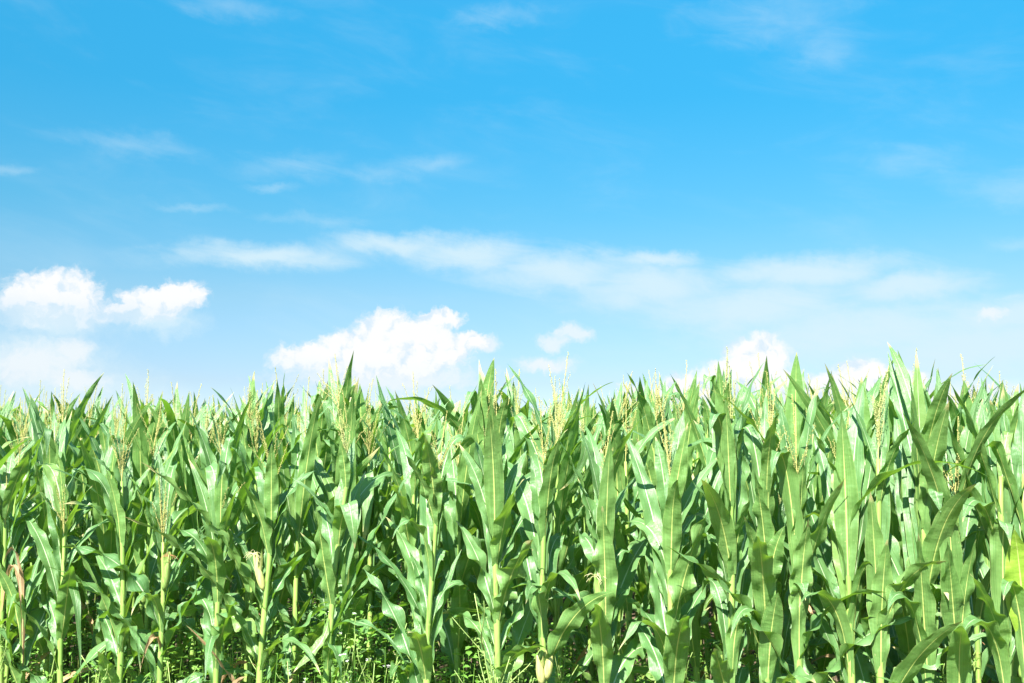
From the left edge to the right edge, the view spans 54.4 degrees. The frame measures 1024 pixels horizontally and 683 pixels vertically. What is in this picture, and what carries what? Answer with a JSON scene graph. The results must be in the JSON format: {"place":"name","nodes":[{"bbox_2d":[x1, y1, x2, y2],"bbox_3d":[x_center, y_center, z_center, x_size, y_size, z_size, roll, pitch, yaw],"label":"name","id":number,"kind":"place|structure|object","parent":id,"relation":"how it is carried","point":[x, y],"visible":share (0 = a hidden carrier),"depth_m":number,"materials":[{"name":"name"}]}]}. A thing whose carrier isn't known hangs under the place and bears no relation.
{"place":"outdoors","nodes":[
{"label":"outdoors","id":0,"kind":"place"},
{"bbox_2d":[4,552,1018,682],"bbox_3d":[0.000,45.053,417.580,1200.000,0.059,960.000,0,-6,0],"label":"ground","id":1,"kind":"structure","parent":0,"point":[710,605],"depth_m":7.90,"materials":[{"name":"soil"}]},
{"bbox_2d":[0,437,37,628],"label":"corn plant","id":2,"kind":"object","parent":1,"relation":"on","point":[30,444],"visible":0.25,"depth_m":5.58,"materials":[{"name":"green plant"}]},
{"bbox_2d":[0,404,71,675],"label":"corn plant","id":3,"kind":"object","parent":1,"relation":"on","point":[61,436],"visible":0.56,"depth_m":5.08,"materials":[{"name":"green plant"}]},
{"bbox_2d":[0,437,79,682],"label":"corn plant","id":4,"kind":"object","parent":1,"relation":"on","point":[12,476],"visible":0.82,"depth_m":4.91,"materials":[{"name":"green plant"}]},
{"bbox_2d":[0,397,80,653],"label":"corn plant","id":5,"kind":"object","parent":1,"relation":"on","point":[11,432],"visible":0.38,"depth_m":5.72,"materials":[{"name":"green plant"}]},
{"bbox_2d":[0,389,81,616],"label":"corn plant","id":6,"kind":"object","parent":1,"relation":"on","point":[9,415],"visible":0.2,"depth_m":6.76,"materials":[{"name":"green plant"}]},
{"bbox_2d":[0,403,92,682],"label":"corn plant","id":7,"kind":"object","parent":1,"relation":"on","point":[27,573],"visible":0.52,"depth_m":5.29,"materials":[{"name":"green plant"}]},
{"bbox_2d":[0,534,98,682],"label":"corn plant","id":8,"kind":"object","parent":1,"relation":"on","point":[10,589],"visible":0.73,"depth_m":4.80,"materials":[{"name":"green plant"}]},
{"bbox_2d":[19,392,116,675],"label":"corn plant","id":9,"kind":"object","parent":1,"relation":"on","point":[33,549],"visible":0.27,"depth_m":5.79,"materials":[{"name":"green plant"}]},
{"bbox_2d":[6,437,157,682],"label":"corn plant","id":10,"kind":"object","parent":1,"relation":"on","point":[63,607],"visible":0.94,"depth_m":4.77,"materials":[{"name":"green plant"}]},
{"bbox_2d":[17,369,146,682],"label":"corn plant","id":11,"kind":"object","parent":1,"relation":"on","point":[38,425],"visible":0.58,"depth_m":5.61,"materials":[{"name":"green plant"}]},
{"bbox_2d":[52,387,120,682],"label":"corn plant","id":12,"kind":"object","parent":1,"relation":"on","point":[81,486],"visible":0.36,"depth_m":6.56,"materials":[{"name":"green plant"}]},
{"bbox_2d":[64,397,109,676],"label":"corn plant","id":13,"kind":"object","parent":1,"relation":"on","point":[73,498],"visible":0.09,"depth_m":7.19,"materials":[{"name":"green plant"}]},
{"bbox_2d":[18,384,199,654],"bbox_3d":[-2.267,1.230,5.549,1.090,1.992,0.302,-1,-6,6],"label":"corn plant","id":14,"kind":"object","parent":1,"relation":"on","point":[95,446],"visible":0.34,"depth_m":5.58,"materials":[{"name":"green plant"}]},
{"bbox_2d":[65,370,162,682],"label":"corn plant","id":15,"kind":"object","parent":1,"relation":"on","point":[138,466],"visible":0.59,"depth_m":5.44,"materials":[{"name":"green plant"}]},
{"bbox_2d":[64,401,163,624],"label":"corn plant","id":16,"kind":"object","parent":1,"relation":"on","point":[102,436],"visible":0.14,"depth_m":6.22,"materials":[{"name":"green plant"}]},
{"bbox_2d":[77,398,154,682],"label":"corn plant","id":17,"kind":"object","parent":1,"relation":"on","point":[106,534],"visible":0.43,"depth_m":5.06,"materials":[{"name":"green plant"}]},
{"bbox_2d":[51,400,203,679],"bbox_3d":[-1.816,1.216,4.954,0.276,1.905,1.003,-3,-7,26],"label":"corn plant","id":18,"kind":"object","parent":1,"relation":"on","point":[151,566],"visible":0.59,"depth_m":4.98,"materials":[{"name":"green plant"}]},
{"bbox_2d":[65,409,233,682],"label":"corn plant","id":19,"kind":"object","parent":1,"relation":"on","point":[118,503],"visible":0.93,"depth_m":4.66,"materials":[{"name":"green plant"}]},
{"bbox_2d":[81,405,217,673],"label":"corn plant","id":20,"kind":"object","parent":1,"relation":"on","point":[141,604],"visible":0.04,"depth_m":6.12,"materials":[{"name":"green plant"}]},
{"bbox_2d":[47,450,255,682],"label":"corn plant","id":21,"kind":"object","parent":1,"relation":"on","point":[158,512],"visible":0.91,"depth_m":4.57,"materials":[{"name":"green plant"}]},
{"bbox_2d":[89,396,244,673],"bbox_3d":[-1.690,1.249,5.311,1.052,1.905,0.370,4,-7,-36],"label":"corn plant","id":22,"kind":"object","parent":1,"relation":"on","point":[186,480],"visible":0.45,"depth_m":5.22,"materials":[{"name":"green plant"}]},
{"bbox_2d":[128,382,240,682],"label":"corn plant","id":23,"kind":"object","parent":1,"relation":"on","point":[173,416],"visible":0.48,"depth_m":5.36,"materials":[{"name":"green plant"}]},
{"bbox_2d":[154,384,233,681],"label":"corn plant","id":24,"kind":"object","parent":1,"relation":"on","point":[182,588],"visible":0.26,"depth_m":6.18,"materials":[{"name":"green plant"}]},
{"bbox_2d":[188,392,212,671],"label":"corn plant","id":25,"kind":"object","parent":1,"relation":"on","point":[194,446],"visible":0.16,"depth_m":6.94,"materials":[{"name":"green plant"}]},
{"bbox_2d":[169,434,245,682],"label":"corn plant","id":26,"kind":"object","parent":1,"relation":"on","point":[217,626],"visible":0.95,"depth_m":4.46,"materials":[{"name":"green plant"}]},
{"bbox_2d":[165,371,293,681],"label":"corn plant","id":27,"kind":"object","parent":1,"relation":"on","point":[245,436],"visible":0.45,"depth_m":5.26,"materials":[{"name":"green plant"}]},
{"bbox_2d":[123,412,343,682],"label":"corn plant","id":28,"kind":"object","parent":1,"relation":"on","point":[268,509],"visible":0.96,"depth_m":4.38,"materials":[{"name":"green plant"}]},
{"bbox_2d":[166,396,308,682],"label":"corn plant","id":29,"kind":"object","parent":1,"relation":"on","point":[207,457],"visible":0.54,"depth_m":4.83,"materials":[{"name":"green plant"}]},
{"bbox_2d":[180,391,318,682],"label":"corn plant","id":30,"kind":"object","parent":1,"relation":"on","point":[254,542],"visible":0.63,"depth_m":4.81,"materials":[{"name":"green plant"}]},
{"bbox_2d":[225,376,290,680],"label":"corn plant","id":31,"kind":"object","parent":1,"relation":"on","point":[238,528],"visible":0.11,"depth_m":6.07,"materials":[{"name":"green plant"}]},
{"bbox_2d":[224,368,331,682],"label":"corn plant","id":32,"kind":"object","parent":1,"relation":"on","point":[278,408],"visible":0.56,"depth_m":5.18,"materials":[{"name":"green plant"}]},
{"bbox_2d":[282,391,298,682],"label":"corn plant","id":33,"kind":"object","parent":1,"relation":"on","point":[292,410],"visible":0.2,"depth_m":6.64,"materials":[{"name":"green plant"}]},
{"bbox_2d":[273,371,330,682],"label":"corn plant","id":34,"kind":"object","parent":1,"relation":"on","point":[323,451],"visible":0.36,"depth_m":5.41,"materials":[{"name":"green plant"}]},
{"bbox_2d":[300,527,316,676],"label":"corn plant","id":35,"kind":"object","parent":1,"relation":"on","point":[306,580],"visible":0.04,"depth_m":6.53,"materials":[{"name":"green plant"}]},
{"bbox_2d":[239,377,379,682],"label":"corn plant","id":36,"kind":"object","parent":1,"relation":"on","point":[297,503],"visible":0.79,"depth_m":4.76,"materials":[{"name":"green plant"}]},
{"bbox_2d":[290,351,390,681],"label":"corn plant","id":37,"kind":"object","parent":1,"relation":"on","point":[335,395],"visible":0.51,"depth_m":4.97,"materials":[{"name":"green plant"}]},
{"bbox_2d":[315,388,370,682],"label":"corn plant","id":38,"kind":"object","parent":1,"relation":"on","point":[350,560],"visible":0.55,"depth_m":4.61,"materials":[{"name":"green plant"}]},
{"bbox_2d":[286,378,406,595],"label":"corn plant","id":39,"kind":"object","parent":1,"relation":"on","point":[390,406],"visible":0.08,"depth_m":5.92,"materials":[{"name":"green plant"}]},
{"bbox_2d":[337,613,370,682],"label":"weed","id":40,"kind":"object","parent":1,"relation":"on","point":[353,647],"visible":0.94,"depth_m":4.19,"materials":[{"name":"green plant"}]},
{"bbox_2d":[293,401,418,682],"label":"corn plant","id":41,"kind":"object","parent":1,"relation":"on","point":[338,529],"visible":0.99,"depth_m":4.28,"materials":[{"name":"green plant"}]},
{"bbox_2d":[335,380,388,682],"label":"corn plant","id":42,"kind":"object","parent":1,"relation":"on","point":[361,409],"visible":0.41,"depth_m":4.99,"materials":[{"name":"green plant"}]},
{"bbox_2d":[301,395,456,682],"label":"corn plant","id":43,"kind":"object","parent":1,"relation":"on","point":[376,468],"visible":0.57,"depth_m":4.81,"materials":[{"name":"green plant"}]},
{"bbox_2d":[301,402,457,682],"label":"corn plant","id":44,"kind":"object","parent":1,"relation":"on","point":[386,534],"visible":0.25,"depth_m":5.64,"materials":[{"name":"green plant"}]},
{"bbox_2d":[364,400,415,656],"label":"corn plant","id":45,"kind":"object","parent":1,"relation":"on","point":[397,558],"visible":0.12,"depth_m":7.20,"materials":[{"name":"green plant"}]},
{"bbox_2d":[360,417,445,678],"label":"corn plant","id":46,"kind":"object","parent":1,"relation":"on","point":[406,505],"visible":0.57,"depth_m":4.52,"materials":[{"name":"green plant"}]},
{"bbox_2d":[366,407,443,655],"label":"corn plant","id":47,"kind":"object","parent":1,"relation":"on","point":[383,439],"visible":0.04,"depth_m":6.48,"materials":[{"name":"green plant"}]},
{"bbox_2d":[379,387,443,631],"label":"corn plant","id":48,"kind":"object","parent":1,"relation":"on","point":[406,433],"visible":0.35,"depth_m":5.59,"materials":[{"name":"green plant"}]},
{"bbox_2d":[357,411,470,682],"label":"corn plant","id":49,"kind":"object","parent":1,"relation":"on","point":[416,646],"visible":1,"depth_m":4.12,"materials":[{"name":"green plant"}]},
{"bbox_2d":[384,393,461,682],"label":"corn plant","id":50,"kind":"object","parent":1,"relation":"on","point":[440,567],"visible":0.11,"depth_m":6.23,"materials":[{"name":"green plant"}]},
{"bbox_2d":[338,373,530,669],"bbox_3d":[-0.416,1.147,4.818,0.992,2.020,0.364,2,-6,-20],"label":"corn plant","id":51,"kind":"object","parent":1,"relation":"on","point":[393,442],"visible":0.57,"depth_m":4.91,"materials":[{"name":"green plant"}]},
{"bbox_2d":[396,390,484,682],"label":"corn plant","id":52,"kind":"object","parent":1,"relation":"on","point":[453,635],"visible":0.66,"depth_m":4.45,"materials":[{"name":"green plant"}]},
{"bbox_2d":[378,375,514,655],"bbox_3d":[-0.412,1.200,5.433,0.506,2.033,0.961,4,-7,-32],"label":"corn plant","id":53,"kind":"object","parent":1,"relation":"on","point":[471,632],"visible":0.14,"depth_m":5.53,"materials":[{"name":"green plant"}]},
{"bbox_2d":[388,359,505,682],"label":"corn plant","id":54,"kind":"object","parent":1,"relation":"on","point":[484,410],"visible":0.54,"depth_m":4.75,"materials":[{"name":"green plant"}]},
{"bbox_2d":[433,385,546,659],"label":"corn plant","id":55,"kind":"object","parent":1,"relation":"on","point":[449,407],"visible":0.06,"depth_m":5.29,"materials":[{"name":"green plant"}]},
{"bbox_2d":[454,593,535,682],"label":"weed","id":56,"kind":"object","parent":1,"relation":"on","point":[481,641],"visible":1,"depth_m":3.62,"materials":[{"name":"green plant"}]},
{"bbox_2d":[0,366,1021,641],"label":"distant corn","id":57,"kind":"object","parent":1,"relation":"on","point":[2,462],"depth_m":9.63,"materials":[{"name":"green plant"}]},
{"bbox_2d":[4,537,1018,682],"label":"undergrowth","id":58,"kind":"object","parent":1,"relation":"on","point":[464,664],"visible":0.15,"depth_m":5.20,"materials":[{"name":"green plant"}]},
{"bbox_2d":[439,367,584,682],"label":"corn plant","id":59,"kind":"object","parent":1,"relation":"on","point":[516,436],"visible":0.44,"depth_m":4.69,"materials":[{"name":"green plant"}]},
{"bbox_2d":[445,369,583,682],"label":"corn plant","id":60,"kind":"object","parent":1,"relation":"on","point":[495,496],"visible":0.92,"depth_m":4.00,"materials":[{"name":"green plant"}]},
{"bbox_2d":[481,414,553,682],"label":"corn plant","id":61,"kind":"object","parent":1,"relation":"on","point":[514,456],"visible":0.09,"depth_m":4.39,"materials":[{"name":"green plant"}]},
{"bbox_2d":[498,368,548,585],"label":"corn plant","id":62,"kind":"object","parent":1,"relation":"on","point":[512,389],"visible":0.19,"depth_m":5.51,"materials":[{"name":"green plant"}]},
{"bbox_2d":[443,352,657,682],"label":"corn plant","id":63,"kind":"object","parent":1,"relation":"on","point":[563,481],"visible":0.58,"depth_m":4.28,"materials":[{"name":"green plant"}]},
{"bbox_2d":[471,389,632,623],"bbox_3d":[0.222,1.235,5.369,0.358,1.944,1.095,4,-7,-37],"label":"corn plant","id":64,"kind":"object","parent":1,"relation":"on","point":[577,555],"visible":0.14,"depth_m":5.33,"materials":[{"name":"green plant"}]},
{"bbox_2d":[503,396,611,682],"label":"corn plant","id":65,"kind":"object","parent":1,"relation":"on","point":[535,499],"visible":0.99,"depth_m":3.92,"materials":[{"name":"green plant"}]},
{"bbox_2d":[529,388,594,619],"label":"corn plant","id":66,"kind":"object","parent":1,"relation":"on","point":[566,589],"visible":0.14,"depth_m":6.25,"materials":[{"name":"green plant"}]},
{"bbox_2d":[471,376,660,682],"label":"corn plant","id":67,"kind":"object","parent":1,"relation":"on","point":[575,505],"visible":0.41,"depth_m":4.62,"materials":[{"name":"green plant"}]},
{"bbox_2d":[531,406,603,677],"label":"corn plant","id":68,"kind":"object","parent":1,"relation":"on","point":[578,561],"visible":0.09,"depth_m":6.05,"materials":[{"name":"green plant"}]},
{"bbox_2d":[569,384,595,682],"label":"corn plant","id":69,"kind":"object","parent":1,"relation":"on","point":[588,411],"visible":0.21,"depth_m":6.76,"materials":[{"name":"green plant"}]},
{"bbox_2d":[549,399,645,682],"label":"corn plant","id":70,"kind":"object","parent":1,"relation":"on","point":[586,638],"visible":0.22,"depth_m":5.23,"materials":[{"name":"green plant"}]},
{"bbox_2d":[557,411,647,682],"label":"corn plant","id":71,"kind":"object","parent":1,"relation":"on","point":[604,557],"visible":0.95,"depth_m":3.83,"materials":[{"name":"green plant"}]},
{"bbox_2d":[582,371,649,654],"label":"corn plant","id":72,"kind":"object","parent":1,"relation":"on","point":[616,417],"visible":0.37,"depth_m":4.95,"materials":[{"name":"green plant"}]},
{"bbox_2d":[550,381,721,682],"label":"corn plant","id":73,"kind":"object","parent":1,"relation":"on","point":[622,541],"visible":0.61,"depth_m":4.17,"materials":[{"name":"green plant"}]},
{"bbox_2d":[630,373,658,679],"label":"corn plant","id":74,"kind":"object","parent":1,"relation":"on","point":[639,586],"visible":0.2,"depth_m":5.88,"materials":[{"name":"green plant"}]},
{"bbox_2d":[598,361,712,609],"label":"corn plant","id":75,"kind":"object","parent":1,"relation":"on","point":[692,396],"visible":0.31,"depth_m":5.12,"materials":[{"name":"green plant"}]},
{"bbox_2d":[623,369,710,681],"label":"corn plant","id":76,"kind":"object","parent":1,"relation":"on","point":[645,406],"visible":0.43,"depth_m":4.46,"materials":[{"name":"green plant"}]},
{"bbox_2d":[619,384,716,682],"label":"corn plant","id":77,"kind":"object","parent":1,"relation":"on","point":[672,582],"visible":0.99,"depth_m":3.78,"materials":[{"name":"green plant"}]},
{"bbox_2d":[594,374,786,657],"bbox_3d":[0.972,1.151,5.012,1.162,2.071,0.336,3,-7,-27],"label":"corn plant","id":78,"kind":"object","parent":1,"relation":"on","point":[689,412],"visible":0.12,"depth_m":5.08,"materials":[{"name":"green plant"}]},
{"bbox_2d":[630,375,781,679],"bbox_3d":[1.085,1.209,5.647,0.973,2.058,0.512,-1,-6,9],"label":"corn plant","id":79,"kind":"object","parent":1,"relation":"on","point":[708,648],"visible":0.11,"depth_m":5.72,"materials":[{"name":"green plant"}]},
{"bbox_2d":[615,412,812,681],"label":"corn plant","id":80,"kind":"object","parent":1,"relation":"on","point":[716,481],"visible":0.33,"depth_m":4.05,"materials":[{"name":"green plant"}]},
{"bbox_2d":[694,347,746,669],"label":"corn plant","id":81,"kind":"object","parent":1,"relation":"on","point":[719,384],"visible":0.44,"depth_m":4.41,"materials":[{"name":"green plant"}]},
{"bbox_2d":[692,363,775,682],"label":"corn plant","id":82,"kind":"object","parent":1,"relation":"on","point":[730,539],"visible":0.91,"depth_m":3.68,"materials":[{"name":"green plant"}]},
{"bbox_2d":[687,371,792,677],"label":"corn plant","id":83,"kind":"object","parent":1,"relation":"on","point":[750,659],"visible":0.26,"depth_m":4.26,"materials":[{"name":"green plant"}]},
{"bbox_2d":[717,430,813,675],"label":"corn plant","id":84,"kind":"object","parent":1,"relation":"on","point":[778,515],"visible":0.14,"depth_m":3.94,"materials":[{"name":"green plant"}]},
{"bbox_2d":[729,387,815,682],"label":"corn plant","id":85,"kind":"object","parent":1,"relation":"on","point":[766,552],"visible":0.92,"depth_m":3.58,"materials":[{"name":"green plant"}]},
{"bbox_2d":[737,353,812,672],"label":"corn plant","id":86,"kind":"object","parent":1,"relation":"on","point":[751,401],"visible":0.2,"depth_m":4.88,"materials":[{"name":"green plant"}]},
{"bbox_2d":[688,352,880,682],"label":"corn plant","id":87,"kind":"object","parent":1,"relation":"on","point":[799,379],"visible":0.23,"depth_m":4.30,"materials":[{"name":"green plant"}]},
{"bbox_2d":[669,386,941,682],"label":"corn plant","id":88,"kind":"object","parent":1,"relation":"on","point":[804,543],"visible":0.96,"depth_m":3.55,"materials":[{"name":"green plant"}]},
{"bbox_2d":[750,412,874,682],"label":"corn plant","id":89,"kind":"object","parent":1,"relation":"on","point":[825,548],"visible":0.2,"depth_m":4.00,"materials":[{"name":"green plant"}]},
{"bbox_2d":[784,372,866,671],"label":"corn plant","id":90,"kind":"object","parent":1,"relation":"on","point":[815,490],"visible":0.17,"depth_m":4.84,"materials":[{"name":"green plant"}]},
{"bbox_2d":[807,364,881,680],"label":"corn plant","id":91,"kind":"object","parent":1,"relation":"on","point":[838,402],"visible":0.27,"depth_m":4.72,"materials":[{"name":"green plant"}]},
{"bbox_2d":[748,365,961,682],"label":"corn plant","id":92,"kind":"object","parent":1,"relation":"on","point":[875,551],"visible":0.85,"depth_m":3.45,"materials":[{"name":"green plant"}]},
{"bbox_2d":[783,360,941,681],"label":"corn plant","id":93,"kind":"object","parent":1,"relation":"on","point":[821,424],"visible":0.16,"depth_m":4.20,"materials":[{"name":"green plant"}]},
{"bbox_2d":[748,382,1013,682],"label":"corn plant","id":94,"kind":"object","parent":1,"relation":"on","point":[847,520],"visible":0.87,"depth_m":3.54,"materials":[{"name":"green plant"}]},
{"bbox_2d":[839,352,932,666],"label":"corn plant","id":95,"kind":"object","parent":1,"relation":"on","point":[894,657],"visible":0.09,"depth_m":4.18,"materials":[{"name":"green plant"}]},
{"bbox_2d":[860,407,915,682],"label":"corn plant","id":96,"kind":"object","parent":1,"relation":"on","point":[906,638],"visible":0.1,"depth_m":3.75,"materials":[{"name":"green plant"}]},
{"bbox_2d":[830,342,975,682],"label":"corn plant","id":97,"kind":"object","parent":1,"relation":"on","point":[925,531],"visible":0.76,"depth_m":3.42,"materials":[{"name":"green plant"}]},
{"bbox_2d":[808,351,1003,682],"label":"corn plant","id":98,"kind":"object","parent":1,"relation":"on","point":[987,563],"visible":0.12,"depth_m":4.14,"materials":[{"name":"green plant"}]},
{"bbox_2d":[872,383,1023,682],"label":"corn plant","id":99,"kind":"object","parent":1,"relation":"on","point":[991,505],"visible":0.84,"depth_m":3.34,"materials":[{"name":"green plant"}]},
{"bbox_2d":[893,369,1023,682],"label":"corn plant","id":100,"kind":"object","parent":1,"relation":"on","point":[955,577],"visible":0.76,"depth_m":3.35,"materials":[{"name":"green plant"}]},
{"bbox_2d":[897,426,1022,682],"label":"corn plant","id":101,"kind":"object","parent":1,"relation":"on","point":[977,606],"visible":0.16,"depth_m":3.67,"materials":[{"name":"green plant"}]},
{"bbox_2d":[923,354,1000,682],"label":"corn plant","id":102,"kind":"object","parent":1,"relation":"on","point":[954,410],"visible":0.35,"depth_m":4.18,"materials":[{"name":"green plant"}]},
{"bbox_2d":[938,380,1018,682],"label":"corn plant","id":103,"kind":"object","parent":1,"relation":"on","point":[982,567],"visible":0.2,"depth_m":4.01,"materials":[{"name":"green plant"}]},
{"bbox_2d":[943,388,1023,682],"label":"corn plant","id":104,"kind":"object","parent":1,"relation":"on","point":[1012,585],"visible":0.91,"depth_m":3.35,"materials":[{"name":"green plant"}]},
{"bbox_2d":[0,0,1023,419],"label":"sky","id":105,"kind":"structure","parent":0,"point":[213,194],"materials":[{"name":"blue"}]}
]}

